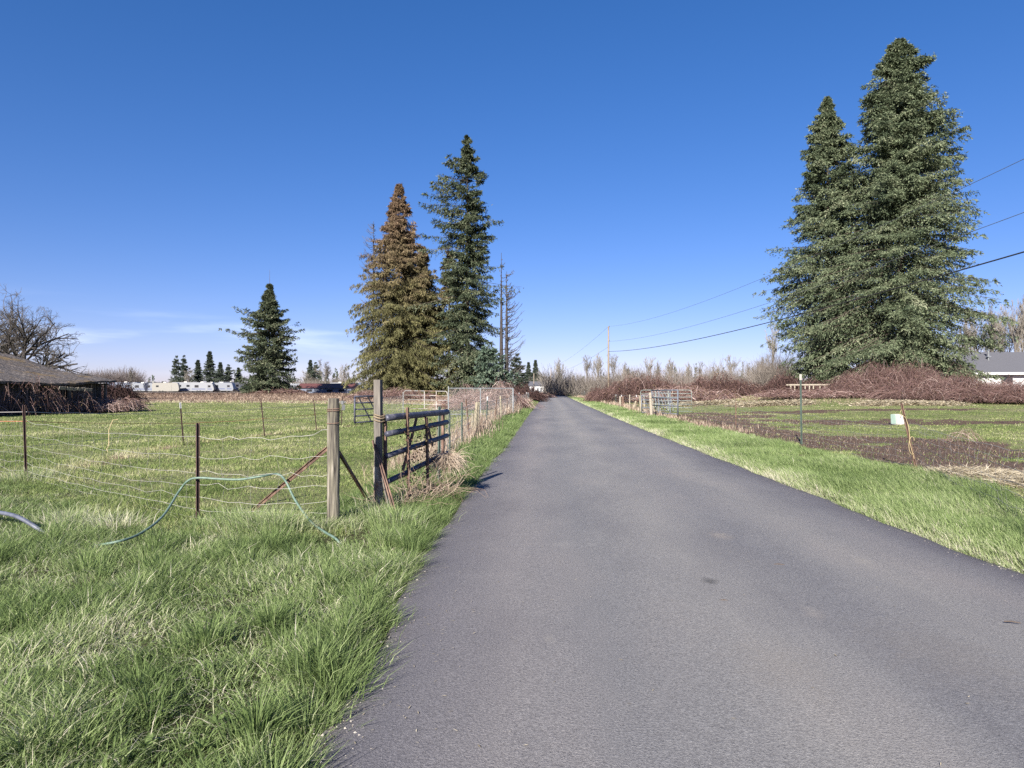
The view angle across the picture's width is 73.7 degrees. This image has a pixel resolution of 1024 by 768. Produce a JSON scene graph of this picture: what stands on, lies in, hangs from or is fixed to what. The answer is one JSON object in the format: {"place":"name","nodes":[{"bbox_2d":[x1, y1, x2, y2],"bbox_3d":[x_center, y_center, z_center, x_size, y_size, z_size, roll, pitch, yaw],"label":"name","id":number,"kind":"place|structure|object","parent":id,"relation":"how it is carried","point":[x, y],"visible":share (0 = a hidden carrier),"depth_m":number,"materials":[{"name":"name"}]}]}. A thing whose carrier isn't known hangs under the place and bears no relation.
{"place":"outdoors","nodes":[
{"label":"outdoors","id":0,"kind":"place"},
{"bbox_2d":[0,400,506,536],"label":"pasture grass","id":1,"kind":"structure","parent":0,"point":[132,450],"depth_m":15.63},
{"bbox_2d":[0,400,538,767],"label":"verge grass","id":2,"kind":"structure","parent":0,"point":[326,664],"depth_m":4.43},
{"bbox_2d":[297,383,357,392],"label":"storage shed","id":3,"kind":"structure","parent":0,"point":[323,387],"depth_m":175.56,"materials":[{"name":"blue paint"}]},
{"bbox_2d":[0,389,1023,767],"bbox_3d":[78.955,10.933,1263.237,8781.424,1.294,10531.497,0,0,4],"label":"ground","id":4,"kind":"structure","parent":0,"point":[842,443],"depth_m":18.27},
{"bbox_2d":[0,511,44,532],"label":"pipe","id":5,"kind":"object","parent":4,"relation":"on","point":[22,519],"visible":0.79,"depth_m":7.29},
{"bbox_2d":[0,283,64,361],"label":"oak tree","id":6,"kind":"object","parent":4,"relation":"on","point":[2,340],"visible":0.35,"depth_m":78.53,"materials":[{"name":"brown plant"}]},
{"bbox_2d":[0,291,97,375],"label":"oak tree","id":7,"kind":"object","parent":4,"relation":"on","point":[54,357],"visible":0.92,"depth_m":69.53,"materials":[{"name":"brown plant"}]},
{"bbox_2d":[0,353,115,414],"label":"old barn","id":8,"kind":"structure","parent":4,"relation":"on","point":[16,369],"depth_m":44.85,"materials":[{"name":"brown wood"}]},
{"bbox_2d":[0,371,110,415],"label":"bramble curtain","id":9,"kind":"object","parent":8,"relation":"hanging from","point":[59,402],"visible":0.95,"depth_m":41.00,"materials":[{"name":"plant"}]},
{"bbox_2d":[62,366,147,391],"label":"undergrowth","id":10,"kind":"object","parent":4,"relation":"on","point":[122,375],"visible":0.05,"depth_m":245.75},
{"bbox_2d":[82,394,157,412],"bbox_3d":[-27.337,1.463,47.488,4.300,1.637,6.320,0,0,4],"label":"brush pile","id":11,"kind":"object","parent":4,"relation":"on","point":[115,405],"visible":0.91,"depth_m":46.80,"materials":[{"name":"plant"}]},
{"bbox_2d":[101,375,151,403],"bbox_3d":[-36.879,0.699,62.340,6.741,3.066,8.308,0,0,4],"label":"dark bush","id":12,"kind":"object","parent":4,"relation":"on","point":[117,391],"visible":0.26,"depth_m":62.43,"materials":[{"name":"brown plant"}]},
{"bbox_2d":[132,382,151,391],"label":"caravan","id":13,"kind":"object","parent":4,"relation":"on","point":[143,386],"visible":0.59,"depth_m":202.01,"materials":[{"name":"silver metal"}]},
{"bbox_2d":[152,382,179,392],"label":"caravan","id":14,"kind":"object","parent":4,"relation":"on","point":[163,387],"visible":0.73,"depth_m":200.61,"materials":[{"name":"white metal"}]},
{"bbox_2d":[0,396,342,445],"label":"wire fence","id":15,"kind":"object","parent":4,"relation":"on","point":[181,423],"visible":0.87,"depth_m":18.97,"materials":[{"name":"metal"}]},
{"bbox_2d":[169,355,183,381],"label":"distant fir","id":16,"kind":"object","parent":4,"relation":"on","point":[174,372],"visible":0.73,"depth_m":258.08,"materials":[{"name":"green plant"}]},
{"bbox_2d":[0,398,370,523],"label":"wire fence","id":17,"kind":"object","parent":4,"relation":"on","point":[334,455],"visible":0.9,"depth_m":7.86,"materials":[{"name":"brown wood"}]},
{"bbox_2d":[92,473,339,546],"bbox_3d":[-2.980,1.343,7.290,2.629,0.611,1.525,0,0,4],"label":"garden hose","id":18,"kind":"object","parent":17,"relation":"hanging from","point":[211,478],"visible":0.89,"depth_m":7.78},
{"bbox_2d":[178,355,192,381],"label":"distant fir","id":19,"kind":"object","parent":4,"relation":"on","point":[183,360],"visible":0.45,"depth_m":270.36,"materials":[{"name":"green plant"}]},
{"bbox_2d":[172,381,199,391],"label":"motorhome","id":20,"kind":"object","parent":4,"relation":"on","point":[185,385],"visible":0.38,"depth_m":206.36,"materials":[{"name":"beige paint"}]},
{"bbox_2d":[138,391,239,392],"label":"undergrowth","id":21,"kind":"object","parent":4,"relation":"on","point":[189,392],"visible":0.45,"depth_m":173.25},
{"bbox_2d":[190,360,204,381],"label":"distant fir","id":22,"kind":"object","parent":4,"relation":"on","point":[197,370],"visible":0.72,"depth_m":269.68,"materials":[{"name":"green plant"}]},
{"bbox_2d":[191,382,215,391],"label":"caravan","id":23,"kind":"object","parent":4,"relation":"on","point":[200,387],"visible":0.84,"depth_m":197.83,"materials":[{"name":"white metal"}]},
{"bbox_2d":[199,351,216,391],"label":"distant fir","id":24,"kind":"object","parent":4,"relation":"on","point":[210,368],"visible":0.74,"depth_m":262.04,"materials":[{"name":"green plant"}]},
{"bbox_2d":[213,362,227,391],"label":"distant fir","id":25,"kind":"object","parent":4,"relation":"on","point":[219,373],"visible":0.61,"depth_m":256.95,"materials":[{"name":"green plant"}]},
{"bbox_2d":[215,382,236,391],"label":"caravan","id":26,"kind":"object","parent":4,"relation":"on","point":[221,386],"visible":0.74,"depth_m":200.54,"materials":[{"name":"silver metal"}]},
{"bbox_2d":[223,364,233,391],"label":"distant fir","id":27,"kind":"object","parent":4,"relation":"on","point":[228,378],"visible":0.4,"depth_m":269.06,"materials":[{"name":"green plant"}]},
{"bbox_2d":[218,278,304,393],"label":"fir tree","id":28,"kind":"object","parent":4,"relation":"on","point":[270,362],"visible":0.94,"depth_m":151.78,"materials":[{"name":"green plant"}]},
{"bbox_2d":[250,386,306,393],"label":"bramble heap","id":29,"kind":"object","parent":4,"relation":"on","point":[281,391],"visible":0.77,"depth_m":147.94,"materials":[{"name":"plant"}]},
{"bbox_2d":[304,359,316,381],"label":"distant fir","id":30,"kind":"object","parent":4,"relation":"on","point":[310,370],"visible":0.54,"depth_m":305.73,"materials":[{"name":"green plant"}]},
{"bbox_2d":[314,359,332,382],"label":"bare tree","id":31,"kind":"object","parent":4,"relation":"on","point":[328,368],"visible":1,"depth_m":183.00,"materials":[{"name":"beige plant"}]},
{"bbox_2d":[293,375,367,391],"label":"undergrowth","id":32,"kind":"object","parent":4,"relation":"on","point":[317,381],"visible":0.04,"depth_m":223.01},
{"bbox_2d":[338,364,350,382],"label":"bare tree","id":33,"kind":"object","parent":4,"relation":"on","point":[343,375],"visible":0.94,"depth_m":193.17,"materials":[{"name":"beige plant"}]},
{"bbox_2d":[354,395,373,423],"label":"farm gate","id":34,"kind":"structure","parent":4,"relation":"on","point":[363,408],"depth_m":29.71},
{"bbox_2d":[358,221,376,375],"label":"dead tree","id":35,"kind":"object","parent":4,"relation":"on","point":[372,249],"visible":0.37,"depth_m":118.86,"materials":[{"name":"grey wood"}]},
{"bbox_2d":[373,380,384,505],"bbox_3d":[-1.695,0.832,8.685,0.160,1.774,0.153,0,0,4],"label":"gate post","id":36,"kind":"object","parent":4,"relation":"on","point":[378,417],"visible":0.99,"depth_m":8.65,"materials":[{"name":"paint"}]},
{"bbox_2d":[383,409,449,490],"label":"farm gate","id":37,"kind":"structure","parent":36,"relation":"attached to","point":[442,423],"depth_m":9.40,"materials":[{"name":"metal"}]},
{"bbox_2d":[372,440,395,508],"bbox_3d":[-1.570,1.215,8.472,0.584,1.024,0.055,0,-1,44],"label":"steel post","id":38,"kind":"object","parent":4,"relation":"on","point":[383,473],"visible":0.8,"depth_m":8.50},
{"bbox_2d":[378,464,391,509],"bbox_3d":[-1.614,1.231,8.575,0.433,0.960,0.054,0,-1,44],"label":"steel post","id":39,"kind":"object","parent":4,"relation":"on","point":[386,494],"visible":0.27,"depth_m":8.53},
{"bbox_2d":[344,386,441,398],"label":"bramble heap","id":40,"kind":"object","parent":4,"relation":"on","point":[393,392],"visible":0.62,"depth_m":91.93,"materials":[{"name":"plant"}]},
{"bbox_2d":[383,392,403,414],"bbox_3d":[-6.584,1.205,38.231,0.134,1.450,13.661,0,0,-5],"label":"wire fence","id":41,"kind":"object","parent":4,"relation":"on","point":[395,405],"visible":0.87,"depth_m":38.23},
{"bbox_2d":[341,183,448,394],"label":"cedar tree","id":42,"kind":"object","parent":4,"relation":"on","point":[398,249],"visible":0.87,"depth_m":110.94,"materials":[{"name":"green plant"}]},
{"bbox_2d":[406,407,410,499],"bbox_3d":[-1.385,1.042,9.156,0.054,1.461,0.090,0,-1,28],"label":"steel post","id":43,"kind":"object","parent":4,"relation":"on","point":[408,444],"visible":0.81,"depth_m":9.15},
{"bbox_2d":[345,419,485,510],"bbox_3d":[-1.271,1.390,9.258,1.577,1.785,2.799,0,0,14],"label":"dead vine","id":44,"kind":"object","parent":4,"relation":"on","point":[432,489],"visible":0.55,"depth_m":9.31,"materials":[{"name":"beige plant"}]},
{"bbox_2d":[385,245,452,394],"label":"cedar tree","id":45,"kind":"object","parent":4,"relation":"on","point":[424,258],"visible":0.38,"depth_m":112.26,"materials":[{"name":"brown plant"}]},
{"bbox_2d":[404,390,447,409],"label":"farm gate","id":46,"kind":"structure","parent":4,"relation":"on","point":[436,400],"depth_m":44.56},
{"bbox_2d":[425,417,429,492],"bbox_3d":[-1.207,1.126,9.781,0.054,1.301,0.080,0,-1,31],"label":"steel post","id":47,"kind":"object","parent":4,"relation":"on","point":[427,444],"visible":0.77,"depth_m":9.77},
{"bbox_2d":[412,250,482,396],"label":"cedar tree","id":48,"kind":"object","parent":4,"relation":"on","point":[445,289],"visible":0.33,"depth_m":112.59,"materials":[{"name":"green plant"}]},
{"bbox_2d":[424,446,472,480],"bbox_3d":[-0.951,1.211,10.161,0.817,0.595,0.831,0,-1,-32],"label":"dead grass clump","id":49,"kind":"object","parent":4,"relation":"on","point":[453,459],"visible":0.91,"depth_m":10.05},
{"bbox_2d":[113,363,808,384],"bbox_3d":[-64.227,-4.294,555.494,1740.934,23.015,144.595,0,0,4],"label":"distant forest","id":50,"kind":"object","parent":4,"relation":"on","point":[348,376],"visible":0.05,"depth_m":519.56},
{"bbox_2d":[403,135,523,395],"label":"fir tree","id":51,"kind":"object","parent":4,"relation":"on","point":[460,275],"visible":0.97,"depth_m":107.78,"materials":[{"name":"green plant"}]},
{"bbox_2d":[470,402,478,431],"bbox_3d":[-1.241,1.236,22.262,0.308,1.298,0.151,0,0,4],"label":"fence post","id":52,"kind":"object","parent":4,"relation":"on","point":[474,418],"visible":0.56,"depth_m":22.21,"materials":[{"name":"brown wood"}]},
{"bbox_2d":[448,386,513,414],"bbox_3d":[-1.837,1.077,40.695,3.965,1.883,0.090,0,0,-11],"label":"chain link panel","id":53,"kind":"object","parent":4,"relation":"on","point":[512,400],"visible":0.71,"depth_m":40.65,"materials":[{"name":"metal"}]},
{"bbox_2d":[437,392,528,481],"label":"wire fence","id":54,"kind":"object","parent":4,"relation":"on","point":[461,429],"visible":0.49,"depth_m":18.73,"materials":[{"name":"metal"}]},
{"bbox_2d":[422,373,546,409],"bbox_3d":[-2.088,0.643,52.105,9.588,3.098,8.108,0,0,4],"label":"bramble heap","id":55,"kind":"object","parent":4,"relation":"on","point":[519,399],"visible":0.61,"depth_m":51.13,"materials":[{"name":"plant"}]},
{"bbox_2d":[469,341,519,393],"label":"young fir","id":56,"kind":"object","parent":4,"relation":"on","point":[489,367],"visible":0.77,"depth_m":100.70,"materials":[{"name":"green plant"}]},
{"bbox_2d":[499,253,513,384],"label":"dead tree","id":57,"kind":"object","parent":4,"relation":"on","point":[501,333],"visible":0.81,"depth_m":106.24,"materials":[{"name":"plant"}]},
{"bbox_2d":[503,271,527,382],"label":"dead tree","id":58,"kind":"object","parent":4,"relation":"on","point":[507,349],"visible":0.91,"depth_m":105.13,"materials":[{"name":"grey wood"}]},
{"bbox_2d":[509,353,529,389],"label":"distant fir","id":59,"kind":"object","parent":4,"relation":"on","point":[516,361],"visible":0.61,"depth_m":184.60,"materials":[{"name":"green plant"}]},
{"bbox_2d":[494,382,550,401],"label":"bramble heap","id":60,"kind":"object","parent":4,"relation":"on","point":[535,395],"visible":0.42,"depth_m":86.22,"materials":[{"name":"plant"}]},
{"bbox_2d":[523,362,532,389],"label":"distant fir","id":61,"kind":"object","parent":4,"relation":"on","point":[528,370],"visible":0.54,"depth_m":239.79,"materials":[{"name":"green plant"}]},
{"bbox_2d":[530,360,539,380],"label":"distant fir","id":62,"kind":"object","parent":4,"relation":"on","point":[535,368],"visible":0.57,"depth_m":239.53,"materials":[{"name":"green plant"}]},
{"bbox_2d":[528,381,544,391],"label":"house","id":63,"kind":"structure","parent":4,"relation":"on","point":[536,386],"depth_m":224.97,"materials":[{"name":"white paint"}]},
{"bbox_2d":[65,392,1023,475],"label":"dry weeds","id":64,"kind":"object","parent":4,"relation":"on","point":[237,396],"visible":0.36,"depth_m":39.45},
{"bbox_2d":[554,358,565,380],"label":"bare tree","id":65,"kind":"object","parent":4,"relation":"on","point":[557,369],"visible":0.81,"depth_m":189.55,"materials":[{"name":"beige plant"}]},
{"bbox_2d":[133,489,994,767],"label":"broadleaf weeds","id":66,"kind":"object","parent":4,"relation":"on","point":[195,739],"visible":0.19,"depth_m":3.14,"materials":[{"name":"green plant"}]},
{"bbox_2d":[582,355,591,378],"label":"bare tree","id":67,"kind":"object","parent":4,"relation":"on","point":[586,368],"visible":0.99,"depth_m":204.61,"materials":[{"name":"beige plant"}]},
{"bbox_2d":[590,353,603,380],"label":"bare tree","id":68,"kind":"object","parent":4,"relation":"on","point":[598,366],"visible":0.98,"depth_m":208.32,"materials":[{"name":"beige plant"}]},
{"bbox_2d":[581,371,630,401],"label":"bramble heap","id":69,"kind":"object","parent":4,"relation":"on","point":[588,395],"visible":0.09,"depth_m":82.67,"materials":[{"name":"plant"}]},
{"bbox_2d":[608,326,609,387],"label":"utility pole","id":70,"kind":"object","parent":4,"relation":"on","point":[608,356],"visible":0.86,"depth_m":109.16,"materials":[{"name":"brown wood"}]},
{"bbox_2d":[609,251,1023,351],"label":"power line","id":71,"kind":"object","parent":70,"relation":"attached to","point":[861,297],"visible":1,"depth_m":33.05,"materials":[{"name":"black rubber"}]},
{"bbox_2d":[617,159,1022,325],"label":"power line","id":72,"kind":"object","parent":70,"relation":"attached to","point":[864,233],"visible":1,"depth_m":32.91,"materials":[{"name":"grey plastic"}]},
{"bbox_2d":[620,212,1023,340],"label":"power line","id":73,"kind":"object","parent":70,"relation":"attached to","point":[863,270],"visible":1,"depth_m":32.92,"materials":[{"name":"grey plastic"}]},
{"bbox_2d":[606,353,619,376],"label":"bare tree","id":74,"kind":"object","parent":4,"relation":"on","point":[611,365],"visible":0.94,"depth_m":197.53,"materials":[{"name":"beige plant"}]},
{"bbox_2d":[580,391,653,411],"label":"wire fence","id":75,"kind":"object","parent":4,"relation":"on","point":[629,404],"visible":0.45,"depth_m":56.84,"materials":[{"name":"metal"}]},
{"bbox_2d":[586,369,688,402],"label":"bramble heap","id":76,"kind":"object","parent":4,"relation":"on","point":[631,387],"visible":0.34,"depth_m":75.42,"materials":[{"name":"plant"}]},
{"bbox_2d":[534,358,752,395],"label":"undergrowth","id":77,"kind":"object","parent":4,"relation":"on","point":[570,386],"visible":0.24,"depth_m":157.63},
{"bbox_2d":[641,356,655,376],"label":"bare tree","id":78,"kind":"object","parent":4,"relation":"on","point":[649,367],"visible":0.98,"depth_m":203.22,"materials":[{"name":"beige plant"}]},
{"bbox_2d":[651,390,678,414],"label":"farm gate","id":79,"kind":"structure","parent":4,"relation":"on","point":[670,405],"depth_m":38.84,"materials":[{"name":"grey metal"}]},
{"bbox_2d":[640,390,691,411],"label":"farm gate","id":80,"kind":"structure","parent":4,"relation":"on","point":[655,407],"depth_m":43.13,"materials":[{"name":"metal"}]},
{"bbox_2d":[630,380,745,402],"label":"bramble patch","id":81,"kind":"object","parent":4,"relation":"on","point":[705,395],"visible":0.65,"depth_m":66.88,"materials":[{"name":"plant"}]},
{"bbox_2d":[684,367,767,396],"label":"bramble heap","id":82,"kind":"object","parent":4,"relation":"on","point":[736,387],"visible":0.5,"depth_m":72.89,"materials":[{"name":"plant"}]},
{"bbox_2d":[724,355,740,374],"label":"bare tree","id":83,"kind":"object","parent":4,"relation":"on","point":[731,366],"visible":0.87,"depth_m":167.43,"materials":[{"name":"brown plant"}]},
{"bbox_2d":[764,325,778,366],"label":"bare tree","id":84,"kind":"object","parent":4,"relation":"on","point":[771,346],"visible":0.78,"depth_m":108.90,"materials":[{"name":"brown plant"}]},
{"bbox_2d":[736,344,813,387],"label":"undergrowth","id":85,"kind":"object","parent":4,"relation":"on","point":[761,373],"visible":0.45,"depth_m":84.89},
{"bbox_2d":[761,367,822,391],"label":"bramble heap","id":86,"kind":"object","parent":4,"relation":"on","point":[777,384],"visible":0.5,"depth_m":72.95,"materials":[{"name":"plant"}]},
{"bbox_2d":[741,385,872,399],"bbox_3d":[27.460,0.816,60.682,14.079,1.548,8.418,0,0,4],"label":"bramble heap","id":87,"kind":"object","parent":4,"relation":"on","point":[790,394],"visible":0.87,"depth_m":58.93,"materials":[{"name":"plant"}]},
{"bbox_2d":[618,395,1023,496],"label":"paddock grass","id":88,"kind":"structure","parent":4,"relation":"on","point":[1004,431],"depth_m":28.80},
{"bbox_2d":[752,96,899,385],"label":"fir tree","id":89,"kind":"object","parent":4,"relation":"on","point":[823,217],"visible":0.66,"depth_m":82.60,"materials":[{"name":"green plant"}]},
{"bbox_2d":[657,396,1023,492],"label":"loose straw","id":90,"kind":"object","parent":4,"relation":"on","point":[1017,477],"visible":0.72,"depth_m":48.16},
{"bbox_2d":[680,374,1023,518],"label":"wire fence","id":91,"kind":"object","parent":4,"relation":"on","point":[907,430],"visible":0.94,"depth_m":13.16,"materials":[{"name":"metal"}]},
{"bbox_2d":[818,349,952,393],"bbox_3d":[34.463,-0.954,61.887,14.280,4.588,10.380,0,0,4],"label":"bramble heap","id":92,"kind":"object","parent":4,"relation":"on","point":[871,381],"visible":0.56,"depth_m":60.68,"materials":[{"name":"plant"}]},
{"bbox_2d":[891,414,903,424],"bbox_3d":[16.951,1.553,29.999,0.360,0.460,0.425,0,0,-11],"label":"plastic tub","id":93,"kind":"object","parent":4,"relation":"on","point":[896,419],"visible":0.92,"depth_m":29.85,"materials":[{"name":"white plastic"}]},
{"bbox_2d":[779,38,1020,383],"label":"fir tree","id":94,"kind":"object","parent":4,"relation":"on","point":[900,160],"visible":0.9,"depth_m":74.88,"materials":[{"name":"green plant"}]},
{"bbox_2d":[863,363,1023,402],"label":"bramble heap","id":95,"kind":"object","parent":4,"relation":"on","point":[926,391],"visible":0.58,"depth_m":53.77,"materials":[{"name":"plant"}]},
{"bbox_2d":[933,428,982,443],"bbox_3d":[12.893,1.540,19.558,1.625,0.730,1.248,0,0,-22],"label":"bramble heap","id":96,"kind":"object","parent":4,"relation":"on","point":[962,434],"visible":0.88,"depth_m":19.46,"materials":[{"name":"plant"}]},
{"bbox_2d":[957,319,980,351],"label":"bare tree","id":97,"kind":"object","parent":4,"relation":"on","point":[966,328],"visible":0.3,"depth_m":122.97,"materials":[{"name":"brown plant"}]},
{"bbox_2d":[962,309,990,351],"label":"bare tree","id":98,"kind":"object","parent":4,"relation":"on","point":[975,330],"visible":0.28,"depth_m":130.01,"materials":[{"name":"brown plant"}]},
{"bbox_2d":[932,379,1023,404],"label":"bramble heap","id":99,"kind":"object","parent":4,"relation":"on","point":[1008,395],"visible":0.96,"depth_m":50.56,"materials":[{"name":"plant"}]},
{"bbox_2d":[953,348,1023,385],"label":"house","id":100,"kind":"structure","parent":4,"relation":"on","point":[1005,364],"depth_m":87.75,"materials":[{"name":"white paint"}]},
{"bbox_2d":[980,305,1004,351],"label":"bare tree","id":101,"kind":"object","parent":4,"relation":"on","point":[993,326],"visible":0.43,"depth_m":124.07,"materials":[{"name":"brown plant"}]},
{"bbox_2d":[991,304,1015,351],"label":"bare tree","id":102,"kind":"object","parent":4,"relation":"on","point":[1001,327],"visible":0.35,"depth_m":132.18,"materials":[{"name":"brown plant"}]},
{"bbox_2d":[996,298,1023,351],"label":"bare tree","id":103,"kind":"object","parent":4,"relation":"on","point":[1019,329],"visible":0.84,"depth_m":124.36,"materials":[{"name":"brown plant"}]},
{"bbox_2d":[1006,295,1023,351],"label":"bare tree","id":104,"kind":"object","parent":4,"relation":"on","point":[1020,313],"visible":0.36,"depth_m":128.43,"materials":[{"name":"brown plant"}]},
{"bbox_2d":[0,0,1023,386],"label":"sky","id":105,"kind":"structure","parent":0,"point":[162,162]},
{"bbox_2d":[329,429,968,765],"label":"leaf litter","id":106,"kind":"object","parent":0,"point":[459,666],"visible":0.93,"depth_m":3.64,"materials":[{"name":"plant"}]},
{"bbox_2d":[309,395,1023,767],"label":"road","id":107,"kind":"structure","parent":0,"point":[893,647],"depth_m":4.36,"materials":[{"name":"asphalt"}]},
{"bbox_2d":[290,426,1023,766],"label":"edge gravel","id":108,"kind":"structure","parent":107,"relation":"on","point":[396,636],"depth_m":3.90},
{"bbox_2d":[571,397,1023,573],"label":"verge grass","id":109,"kind":"structure","parent":0,"point":[893,494],"depth_m":10.32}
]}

